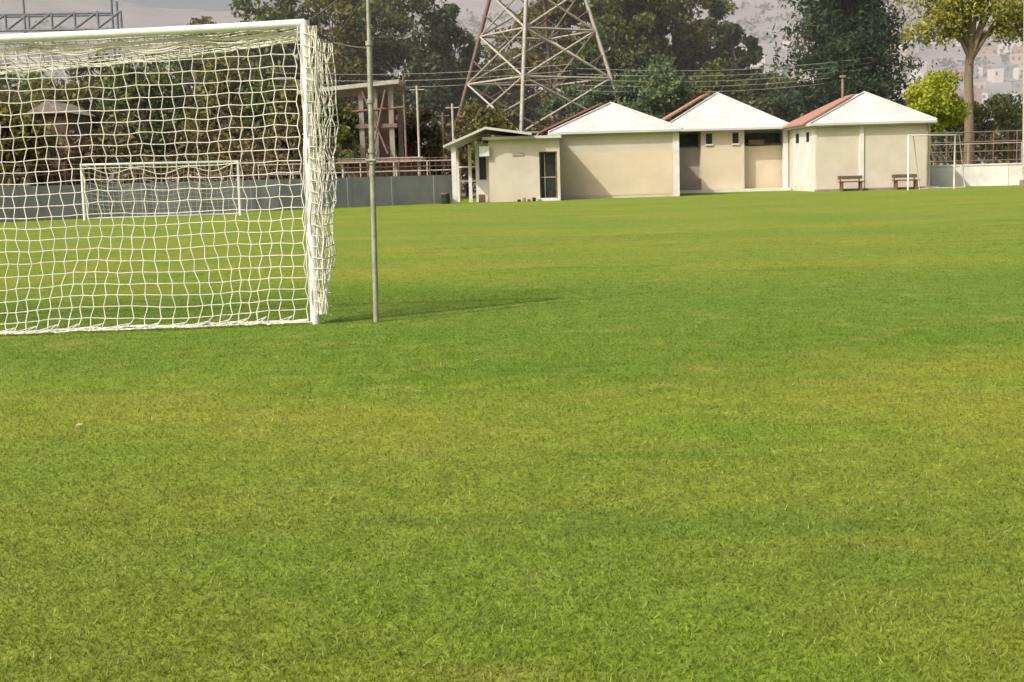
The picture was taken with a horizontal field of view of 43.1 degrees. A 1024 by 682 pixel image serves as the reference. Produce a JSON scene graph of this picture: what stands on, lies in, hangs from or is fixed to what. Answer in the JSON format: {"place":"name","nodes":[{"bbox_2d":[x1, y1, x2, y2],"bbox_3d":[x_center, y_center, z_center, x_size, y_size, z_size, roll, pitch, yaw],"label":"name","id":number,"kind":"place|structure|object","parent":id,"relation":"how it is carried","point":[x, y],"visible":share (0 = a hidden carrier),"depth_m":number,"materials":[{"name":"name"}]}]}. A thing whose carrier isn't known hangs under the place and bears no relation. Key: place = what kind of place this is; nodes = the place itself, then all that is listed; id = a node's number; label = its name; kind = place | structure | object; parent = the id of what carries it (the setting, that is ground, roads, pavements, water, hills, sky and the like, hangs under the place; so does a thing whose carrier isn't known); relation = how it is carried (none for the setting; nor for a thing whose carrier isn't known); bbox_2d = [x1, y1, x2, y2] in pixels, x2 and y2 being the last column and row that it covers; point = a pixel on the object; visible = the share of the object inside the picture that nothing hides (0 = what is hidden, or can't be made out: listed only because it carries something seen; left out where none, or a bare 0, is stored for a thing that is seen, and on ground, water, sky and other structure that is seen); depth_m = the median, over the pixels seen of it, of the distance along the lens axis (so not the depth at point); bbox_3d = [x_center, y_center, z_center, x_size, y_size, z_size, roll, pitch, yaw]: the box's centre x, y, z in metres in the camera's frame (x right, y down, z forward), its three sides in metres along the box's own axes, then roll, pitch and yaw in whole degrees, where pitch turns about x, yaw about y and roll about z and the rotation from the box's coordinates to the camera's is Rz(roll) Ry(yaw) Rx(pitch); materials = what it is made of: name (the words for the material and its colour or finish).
{"place":"outdoors","nodes":[
{"label":"outdoors","id":0,"kind":"place"},
{"bbox_2d":[120,0,372,10],"label":"sky","id":1,"kind":"structure","parent":0,"point":[207,5],"materials":[{"name":"grey"}]},
{"bbox_2d":[462,182,475,197],"bbox_3d":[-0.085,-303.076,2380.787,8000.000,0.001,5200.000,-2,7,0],"label":"ground","id":2,"kind":"structure","parent":0,"point":[465,196],"depth_m":89.64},
{"bbox_2d":[0,86,23,107],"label":"broadleaf tree","id":3,"kind":"object","parent":2,"relation":"on","point":[4,98],"visible":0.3,"depth_m":78.16,"materials":[{"name":"green plant"}]},
{"bbox_2d":[0,61,54,107],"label":"broadleaf tree","id":4,"kind":"object","parent":2,"relation":"on","point":[23,83],"visible":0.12,"depth_m":84.70,"materials":[{"name":"green plant"}]},
{"bbox_2d":[0,102,56,186],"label":"broadleaf tree","id":5,"kind":"object","parent":2,"relation":"on","point":[7,144],"visible":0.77,"depth_m":66.31,"materials":[{"name":"green plant"}]},
{"bbox_2d":[0,101,96,186],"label":"storage shed","id":6,"kind":"structure","parent":2,"relation":"on","point":[84,117],"depth_m":71.65,"materials":[{"name":"paint"}]},
{"bbox_2d":[45,136,57,153],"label":"window","id":7,"kind":"structure","parent":6,"relation":"in","point":[55,137],"depth_m":71.17,"materials":[{"name":"black glass"}]},
{"bbox_2d":[45,171,61,185],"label":"door","id":8,"kind":"structure","parent":6,"relation":"in","point":[46,176],"depth_m":71.40,"materials":[{"name":"brown wood"}]},
{"bbox_2d":[0,0,127,182],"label":"steel gantry","id":9,"kind":"object","parent":2,"relation":"on","point":[23,16],"visible":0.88,"depth_m":89.88,"materials":[{"name":"grey metal"}]},
{"bbox_2d":[13,74,116,166],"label":"broadleaf tree","id":10,"kind":"object","parent":2,"relation":"on","point":[62,95],"visible":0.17,"depth_m":77.45,"materials":[{"name":"green plant"}]},
{"bbox_2d":[53,51,153,183],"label":"broadleaf tree","id":11,"kind":"object","parent":2,"relation":"on","point":[93,79],"visible":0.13,"depth_m":82.09,"materials":[{"name":"green plant"}]},
{"bbox_2d":[94,55,188,174],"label":"broadleaf tree","id":12,"kind":"object","parent":2,"relation":"on","point":[132,91],"visible":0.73,"depth_m":77.84,"materials":[{"name":"green plant"}]},
{"bbox_2d":[130,44,224,181],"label":"broadleaf tree","id":13,"kind":"object","parent":2,"relation":"on","point":[185,66],"visible":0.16,"depth_m":82.16,"materials":[{"name":"green plant"}]},
{"bbox_2d":[170,16,241,173],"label":"eucalyptus tree","id":14,"kind":"object","parent":2,"relation":"on","point":[203,21],"visible":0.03,"depth_m":93.24,"materials":[{"name":"green plant"}]},
{"bbox_2d":[172,55,270,180],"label":"broadleaf tree","id":15,"kind":"object","parent":2,"relation":"on","point":[221,64],"visible":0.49,"depth_m":77.92,"materials":[{"name":"green plant"}]},
{"bbox_2d":[0,156,461,201],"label":"metal fence","id":16,"kind":"object","parent":2,"relation":"on","point":[234,170],"visible":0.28,"depth_m":56.04,"materials":[{"name":"metal"}]},
{"bbox_2d":[201,0,293,179],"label":"eucalyptus tree","id":17,"kind":"object","parent":2,"relation":"on","point":[266,60],"visible":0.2,"depth_m":88.74,"materials":[{"name":"green plant"}]},
{"bbox_2d":[223,62,302,178],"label":"broadleaf tree","id":18,"kind":"object","parent":2,"relation":"on","point":[267,96],"visible":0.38,"depth_m":77.30,"materials":[{"name":"green plant"}]},
{"bbox_2d":[245,0,333,176],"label":"eucalyptus tree","id":19,"kind":"object","parent":2,"relation":"on","point":[287,9],"visible":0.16,"depth_m":92.14,"materials":[{"name":"green plant"}]},
{"bbox_2d":[262,77,339,168],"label":"broadleaf tree","id":20,"kind":"object","parent":2,"relation":"on","point":[280,118],"visible":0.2,"depth_m":75.93,"materials":[{"name":"green plant"}]},
{"bbox_2d":[302,97,359,177],"bbox_3d":[-9.044,-9.583,65.258,3.004,5.281,2.986,-2,7,0],"label":"broadleaf tree","id":21,"kind":"object","parent":2,"relation":"on","point":[347,138],"visible":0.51,"depth_m":64.87,"materials":[{"name":"green plant"}]},
{"bbox_2d":[296,0,393,157],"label":"eucalyptus tree","id":22,"kind":"object","parent":2,"relation":"on","point":[353,57],"visible":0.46,"depth_m":88.85,"materials":[{"name":"green plant"}]},
{"bbox_2d":[313,76,406,166],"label":"pipes","id":23,"kind":"object","parent":2,"relation":"on","point":[381,108],"visible":0.57,"depth_m":64.99,"materials":[{"name":"metal"}]},
{"bbox_2d":[397,96,403,156],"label":"column","id":24,"kind":"structure","parent":23,"relation":"attached to","point":[400,129],"depth_m":69.14,"materials":[{"name":"concrete"}]},
{"bbox_2d":[258,160,461,197],"bbox_3d":[-7.246,-7.606,62.288,9.687,2.000,0.070,-3,7,-9],"label":"pipe railing","id":25,"kind":"object","parent":2,"relation":"on","point":[326,173],"visible":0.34,"depth_m":62.22,"materials":[{"name":"metal"}]},
{"bbox_2d":[358,88,365,157],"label":"column","id":26,"kind":"structure","parent":2,"relation":"on","point":[362,130],"depth_m":65.18,"materials":[{"name":"concrete"}]},
{"bbox_2d":[298,79,406,99],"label":"slab","id":27,"kind":"structure","parent":26,"relation":"on","point":[349,90],"depth_m":65.38,"materials":[{"name":"concrete"}]},
{"bbox_2d":[355,123,397,128],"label":"beam","id":28,"kind":"structure","parent":26,"relation":"on","point":[389,125],"depth_m":65.06,"materials":[{"name":"concrete"}]},
{"bbox_2d":[323,0,418,122],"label":"eucalyptus tree","id":29,"kind":"object","parent":2,"relation":"on","point":[389,21],"visible":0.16,"depth_m":93.40,"materials":[{"name":"green plant"}]},
{"bbox_2d":[373,88,379,157],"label":"column","id":30,"kind":"structure","parent":2,"relation":"on","point":[377,143],"depth_m":65.18,"materials":[{"name":"concrete"}]},
{"bbox_2d":[368,103,389,157],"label":"tank wall","id":31,"kind":"structure","parent":2,"relation":"on","point":[384,132],"depth_m":66.70,"materials":[{"name":"brick"}]},
{"bbox_2d":[338,157,425,177],"bbox_3d":[-6.349,-7.925,63.911,4.100,2.170,2.200,-2,7,0],"label":"railing","id":32,"kind":"object","parent":2,"relation":"on","point":[413,173],"visible":0.23,"depth_m":64.72,"materials":[{"name":"metal"}]},
{"bbox_2d":[388,87,395,162],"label":"column","id":33,"kind":"structure","parent":2,"relation":"on","point":[391,120],"depth_m":65.17,"materials":[{"name":"concrete"}]},
{"bbox_2d":[0,105,807,195],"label":"shrub hedge","id":34,"kind":"object","parent":2,"relation":"on","point":[269,155],"visible":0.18,"depth_m":72.26,"materials":[{"name":"green plant"}]},
{"bbox_2d":[359,0,468,145],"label":"eucalyptus tree","id":35,"kind":"object","parent":2,"relation":"on","point":[433,100],"visible":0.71,"depth_m":89.71,"materials":[{"name":"green plant"}]},
{"bbox_2d":[410,85,423,169],"bbox_3d":[-4.547,-9.625,63.290,0.700,5.600,0.110,-2,7,0],"label":"service pole","id":36,"kind":"object","parent":2,"relation":"on","point":[417,109],"visible":0.76,"depth_m":63.10,"materials":[{"name":"metal"}]},
{"bbox_2d":[394,104,447,175],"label":"broadleaf tree","id":37,"kind":"object","parent":2,"relation":"on","point":[433,148],"visible":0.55,"depth_m":70.86,"materials":[{"name":"green plant"}]},
{"bbox_2d":[436,112,448,174],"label":"service pole","id":38,"kind":"object","parent":2,"relation":"on","point":[443,140],"visible":0.76,"depth_m":67.16,"materials":[{"name":"wood"}]},
{"bbox_2d":[406,3,486,174],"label":"eucalyptus tree","id":39,"kind":"object","parent":2,"relation":"on","point":[460,37],"visible":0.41,"depth_m":92.08,"materials":[{"name":"green plant"}]},
{"bbox_2d":[445,104,458,140],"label":"service pole","id":40,"kind":"object","parent":2,"relation":"on","point":[452,113],"visible":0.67,"depth_m":65.08,"materials":[{"name":"metal"}]},
{"bbox_2d":[447,97,515,170],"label":"broadleaf tree","id":41,"kind":"object","parent":2,"relation":"on","point":[491,117],"visible":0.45,"depth_m":74.64,"materials":[{"name":"green plant"}]},
{"bbox_2d":[463,62,509,127],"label":"eucalyptus tree","id":42,"kind":"object","parent":2,"relation":"on","point":[480,101],"visible":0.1,"depth_m":101.16,"materials":[{"name":"green plant"}]},
{"bbox_2d":[481,7,550,127],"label":"eucalyptus tree","id":43,"kind":"object","parent":2,"relation":"on","point":[515,95],"visible":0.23,"depth_m":97.12,"materials":[{"name":"green plant"}]},
{"bbox_2d":[492,98,549,135],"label":"broadleaf tree","id":44,"kind":"object","parent":2,"relation":"on","point":[529,113],"visible":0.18,"depth_m":86.06,"materials":[{"name":"green plant"}]},
{"bbox_2d":[446,0,620,184],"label":"transmission tower","id":45,"kind":"structure","parent":2,"relation":"on","point":[548,38],"depth_m":79.43,"materials":[{"name":"metal"}]},
{"bbox_2d":[503,0,597,121],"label":"eucalyptus tree","id":46,"kind":"object","parent":2,"relation":"on","point":[556,15],"visible":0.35,"depth_m":92.26,"materials":[{"name":"green plant"}]},
{"bbox_2d":[85,63,1020,191],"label":"distant trees","id":47,"kind":"object","parent":2,"relation":"on","point":[941,158],"visible":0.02,"depth_m":103.66,"materials":[{"name":"green plant"}]},
{"bbox_2d":[537,83,597,134],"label":"pepper tree","id":48,"kind":"object","parent":2,"relation":"on","point":[554,103],"visible":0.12,"depth_m":82.25,"materials":[{"name":"green plant"}]},
{"bbox_2d":[552,0,645,117],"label":"eucalyptus tree","id":49,"kind":"object","parent":2,"relation":"on","point":[596,5],"visible":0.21,"depth_m":90.94,"materials":[{"name":"green plant"}]},
{"bbox_2d":[576,72,645,109],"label":"pepper tree","id":50,"kind":"object","parent":2,"relation":"on","point":[601,97],"visible":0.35,"depth_m":79.21,"materials":[{"name":"green plant"}]},
{"bbox_2d":[574,0,675,89],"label":"eucalyptus tree","id":51,"kind":"object","parent":2,"relation":"on","point":[638,14],"visible":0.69,"depth_m":89.12,"materials":[{"name":"green plant"}]},
{"bbox_2d":[613,54,697,120],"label":"pepper tree","id":52,"kind":"object","parent":2,"relation":"on","point":[660,94],"visible":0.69,"depth_m":77.58,"materials":[{"name":"green plant"}]},
{"bbox_2d":[624,0,719,110],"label":"eucalyptus tree","id":53,"kind":"object","parent":2,"relation":"on","point":[678,13],"visible":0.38,"depth_m":92.44,"materials":[{"name":"green plant"}]},
{"bbox_2d":[668,0,745,91],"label":"eucalyptus tree","id":54,"kind":"object","parent":2,"relation":"on","point":[717,12],"visible":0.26,"depth_m":95.75,"materials":[{"name":"green plant"}]},
{"bbox_2d":[678,57,749,112],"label":"broadleaf tree","id":55,"kind":"object","parent":2,"relation":"on","point":[711,80],"visible":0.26,"depth_m":81.76,"materials":[{"name":"green plant"}]},
{"bbox_2d":[711,23,763,104],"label":"eucalyptus tree","id":56,"kind":"object","parent":2,"relation":"on","point":[723,49],"visible":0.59,"depth_m":91.75,"materials":[{"name":"green plant"}]},
{"bbox_2d":[737,71,790,121],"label":"broadleaf tree","id":57,"kind":"object","parent":2,"relation":"on","point":[759,100],"visible":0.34,"depth_m":85.77,"materials":[{"name":"green plant"}]},
{"bbox_2d":[765,70,806,121],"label":"broadleaf tree","id":58,"kind":"object","parent":2,"relation":"on","point":[771,75],"visible":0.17,"depth_m":87.72,"materials":[{"name":"green plant"}]},
{"bbox_2d":[761,0,936,121],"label":"pine tree","id":59,"kind":"object","parent":2,"relation":"on","point":[842,31],"visible":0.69,"depth_m":81.78,"materials":[{"name":"green plant"}]},
{"bbox_2d":[890,0,1023,163],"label":"plane tree","id":60,"kind":"object","parent":2,"relation":"on","point":[968,35],"visible":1,"depth_m":72.87,"materials":[{"name":"green plant"}]},
{"bbox_2d":[930,97,999,164],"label":"broadleaf tree","id":61,"kind":"object","parent":2,"relation":"on","point":[980,113],"visible":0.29,"depth_m":77.85,"materials":[{"name":"green plant"}]},
{"bbox_2d":[976,91,1022,163],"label":"broadleaf tree","id":62,"kind":"object","parent":2,"relation":"on","point":[1007,113],"visible":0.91,"depth_m":80.74,"materials":[{"name":"green plant"}]},
{"bbox_2d":[0,0,1022,183],"bbox_3d":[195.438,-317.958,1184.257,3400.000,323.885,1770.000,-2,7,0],"label":"hills","id":63,"kind":"structure","parent":0,"point":[135,16],"depth_m":1128.15,"materials":[{"name":"grey"}]},
{"bbox_2d":[0,23,1022,182],"bbox_3d":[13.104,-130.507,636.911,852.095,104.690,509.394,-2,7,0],"label":"hillside houses","id":64,"kind":"structure","parent":63,"relation":"on","point":[1010,70],"depth_m":724.00,"materials":[{"name":"concrete"}]},
{"bbox_2d":[0,0,1022,180],"bbox_3d":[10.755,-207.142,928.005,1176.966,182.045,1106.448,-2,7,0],"label":"hillside scrub","id":65,"kind":"object","parent":63,"relation":"on","point":[1004,58],"visible":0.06,"depth_m":939.84,"materials":[{"name":"green plant"}]},
{"bbox_2d":[0,185,1023,681],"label":"grass pitch","id":66,"kind":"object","parent":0,"point":[756,217],"depth_m":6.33,"materials":[{"name":"green plant"}]},
{"bbox_2d":[33,186,40,220],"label":"pier","id":67,"kind":"structure","parent":66,"relation":"on","point":[36,207],"depth_m":46.85,"materials":[{"name":"grey concrete"}]},
{"bbox_2d":[0,184,116,221],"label":"panel","id":68,"kind":"object","parent":66,"relation":"on","point":[55,200],"visible":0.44,"depth_m":47.27,"materials":[{"name":"grey concrete"}]},
{"bbox_2d":[87,184,93,216],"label":"pier","id":69,"kind":"structure","parent":66,"relation":"on","point":[91,208],"depth_m":48.17,"materials":[{"name":"grey concrete"}]},
{"bbox_2d":[141,183,147,215],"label":"pier","id":70,"kind":"structure","parent":66,"relation":"on","point":[143,187],"depth_m":49.41,"materials":[{"name":"grey concrete"}]},
{"bbox_2d":[80,160,241,219],"bbox_3d":[-12.504,-5.407,46.429,5.491,1.976,1.429,-3,7,-10],"label":"youth football goal","id":71,"kind":"object","parent":66,"relation":"on","point":[85,206],"visible":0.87,"depth_m":46.34,"materials":[{"name":"white paint"}]},
{"bbox_2d":[0,19,338,334],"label":"football goal","id":72,"kind":"object","parent":66,"relation":"on","point":[304,36],"visible":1,"depth_m":10.40,"materials":[{"name":"white paint"}]},
{"bbox_2d":[115,179,278,216],"bbox_3d":[-12.233,-5.608,50.697,6.573,1.250,0.180,-6,9,-33],"label":"panel","id":73,"kind":"object","parent":66,"relation":"on","point":[262,192],"visible":0.79,"depth_m":50.52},
{"bbox_2d":[197,182,202,213],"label":"pier","id":74,"kind":"structure","parent":66,"relation":"on","point":[199,200],"depth_m":50.59,"materials":[{"name":"grey concrete"}]},
{"bbox_2d":[250,180,255,211],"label":"pier","id":75,"kind":"structure","parent":66,"relation":"on","point":[253,201],"depth_m":51.78,"materials":[{"name":"grey concrete"}]},
{"bbox_2d":[300,179,305,209],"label":"pier","id":76,"kind":"structure","parent":66,"relation":"on","point":[303,195],"depth_m":53.08,"materials":[{"name":"grey concrete"}]},
{"bbox_2d":[309,0,378,321],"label":"net support pole","id":77,"kind":"object","parent":66,"relation":"on","point":[371,160],"visible":0.94,"depth_m":10.36,"materials":[{"name":"metal"}]},
{"bbox_2d":[347,178,351,207],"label":"pier","id":78,"kind":"structure","parent":66,"relation":"on","point":[349,192],"depth_m":54.45,"materials":[{"name":"grey concrete"}]},
{"bbox_2d":[278,175,452,209],"bbox_3d":[-6.036,-6.361,55.239,8.886,1.250,0.180,-7,9,-38],"label":"panel","id":79,"kind":"object","parent":66,"relation":"on","point":[412,190],"visible":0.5,"depth_m":55.41,"materials":[{"name":"grey concrete"}]},
{"bbox_2d":[391,176,395,205],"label":"pier","id":80,"kind":"structure","parent":66,"relation":"on","point":[393,190],"depth_m":55.83,"materials":[{"name":"grey concrete"}]},
{"bbox_2d":[433,175,437,203],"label":"pier","id":81,"kind":"structure","parent":66,"relation":"on","point":[435,188],"depth_m":57.22,"materials":[{"name":"grey concrete"}]},
{"bbox_2d":[441,193,450,203],"bbox_3d":[-2.876,-6.188,56.269,0.440,0.470,0.429,-2,7,0],"label":"waste bin","id":82,"kind":"object","parent":66,"relation":"on","point":[445,198],"visible":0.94,"depth_m":56.10,"materials":[{"name":"grey plastic"}]},
{"bbox_2d":[517,197,540,201],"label":"sports bags","id":83,"kind":"object","parent":66,"relation":"on","point":[524,199],"visible":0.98,"depth_m":56.58,"materials":[{"name":"fabric"}]},
{"bbox_2d":[443,75,939,202],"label":"clubhouse","id":84,"kind":"structure","parent":66,"relation":"on","point":[716,142],"depth_m":60.28,"materials":[{"name":"beige paint"}]},
{"bbox_2d":[479,157,485,179],"bbox_3d":[-1.312,-7.712,57.874,0.300,1.000,0.030,-2,7,0],"label":"porch window","id":85,"kind":"structure","parent":84,"relation":"in","point":[482,160],"depth_m":57.86,"materials":[{"name":"black glass"}]},
{"bbox_2d":[541,153,555,197],"bbox_3d":[1.608,-7.307,57.261,0.640,1.950,0.050,-2,7,0],"label":"door leaf","id":86,"kind":"structure","parent":84,"relation":"in","point":[550,170],"depth_m":57.23,"materials":[{"name":"black glass"}]},
{"bbox_2d":[557,138,560,197],"bbox_3d":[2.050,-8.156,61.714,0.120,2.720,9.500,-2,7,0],"label":"drainpipe","id":87,"kind":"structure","parent":84,"relation":"in","point":[558,149],"depth_m":56.99,"materials":[{"name":"white plastic"}]},
{"bbox_2d":[706,134,711,143],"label":"slot window","id":88,"kind":"structure","parent":84,"relation":"in","point":[708,136],"depth_m":66.10,"materials":[{"name":"black glass"}]},
{"bbox_2d":[732,133,738,142],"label":"slot window","id":89,"kind":"structure","parent":84,"relation":"in","point":[735,135],"depth_m":66.10,"materials":[{"name":"black glass"}]},
{"bbox_2d":[806,132,808,141],"bbox_3d":[14.125,-9.744,61.915,0.025,0.450,0.500,-2,7,0],"label":"window","id":90,"kind":"structure","parent":84,"relation":"in","point":[807,133],"depth_m":61.90,"materials":[{"name":"black glass"}]},
{"bbox_2d":[838,175,864,190],"bbox_3d":[15.638,-7.271,59.791,1.150,0.700,0.460,-2,7,0],"label":"wooden bench","id":91,"kind":"object","parent":66,"relation":"on","point":[841,183],"visible":0.98,"depth_m":59.90,"materials":[{"name":"brown wood"}]},
{"bbox_2d":[892,174,919,189],"bbox_3d":[18.162,-7.341,59.783,1.200,0.700,0.460,-2,7,0],"label":"wooden bench","id":92,"kind":"object","parent":66,"relation":"on","point":[914,180],"visible":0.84,"depth_m":59.89,"materials":[{"name":"brown wood"}]},
{"bbox_2d":[907,134,964,189],"bbox_3d":[19.283,-8.123,58.784,3.749,2.456,0.590,-5,8,-22],"label":"youth football goal","id":93,"kind":"object","parent":66,"relation":"on","point":[953,187],"visible":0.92,"depth_m":58.68,"materials":[{"name":"white paint"}]},
{"bbox_2d":[959,166,962,186],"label":"pier","id":94,"kind":"structure","parent":66,"relation":"on","point":[960,178],"depth_m":63.24,"materials":[{"name":"white concrete"}]},
{"bbox_2d":[930,165,1008,186],"bbox_3d":[21.956,-8.053,63.341,4.301,1.000,0.180,1,8,18],"label":"panel","id":95,"kind":"object","parent":66,"relation":"on","point":[981,175],"visible":0.64,"depth_m":63.09,"materials":[{"name":"white concrete"}]},
{"bbox_2d":[930,163,1008,166],"bbox_3d":[21.942,-8.583,63.273,4.301,0.070,0.252,1,8,18],"label":"coping","id":96,"kind":"object","parent":95,"relation":"on","point":[970,164],"visible":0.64,"depth_m":63.03,"materials":[{"name":"white concrete"}]},
{"bbox_2d":[930,142,1021,163],"bbox_3d":[29.988,-8.768,62.847,20.253,2.100,0.044,-1,7,8],"label":"chain link fence","id":97,"kind":"object","parent":66,"relation":"on","point":[986,143],"visible":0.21,"depth_m":63.69,"materials":[{"name":"metal"}]},
{"bbox_2d":[930,130,1022,164],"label":"metal fence","id":98,"kind":"object","parent":66,"relation":"on","point":[979,151],"visible":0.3,"depth_m":66.72,"materials":[{"name":"metal"}]},
{"bbox_2d":[1008,164,1021,184],"bbox_3d":[32.003,-8.107,61.571,16.151,1.000,0.180,-1,7,8],"label":"panel","id":99,"kind":"object","parent":66,"relation":"on","point":[1015,174],"visible":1,"depth_m":62.56,"materials":[{"name":"white concrete"}]},
{"bbox_2d":[1019,4,1023,185],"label":"lamp post","id":100,"kind":"object","parent":66,"relation":"on","point":[1021,182],"visible":1,"depth_m":59.22,"materials":[{"name":"metal"}]},
{"bbox_2d":[270,57,872,91],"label":"power lines","id":101,"kind":"object","parent":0,"point":[608,80],"visible":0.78,"depth_m":77.73,"materials":[{"name":"metal"}]},
{"bbox_2d":[902,67,972,164],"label":"lime sapling","id":102,"kind":"object","parent":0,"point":[942,108],"visible":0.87,"depth_m":68.53,"materials":[{"name":"green plant"}]}
]}

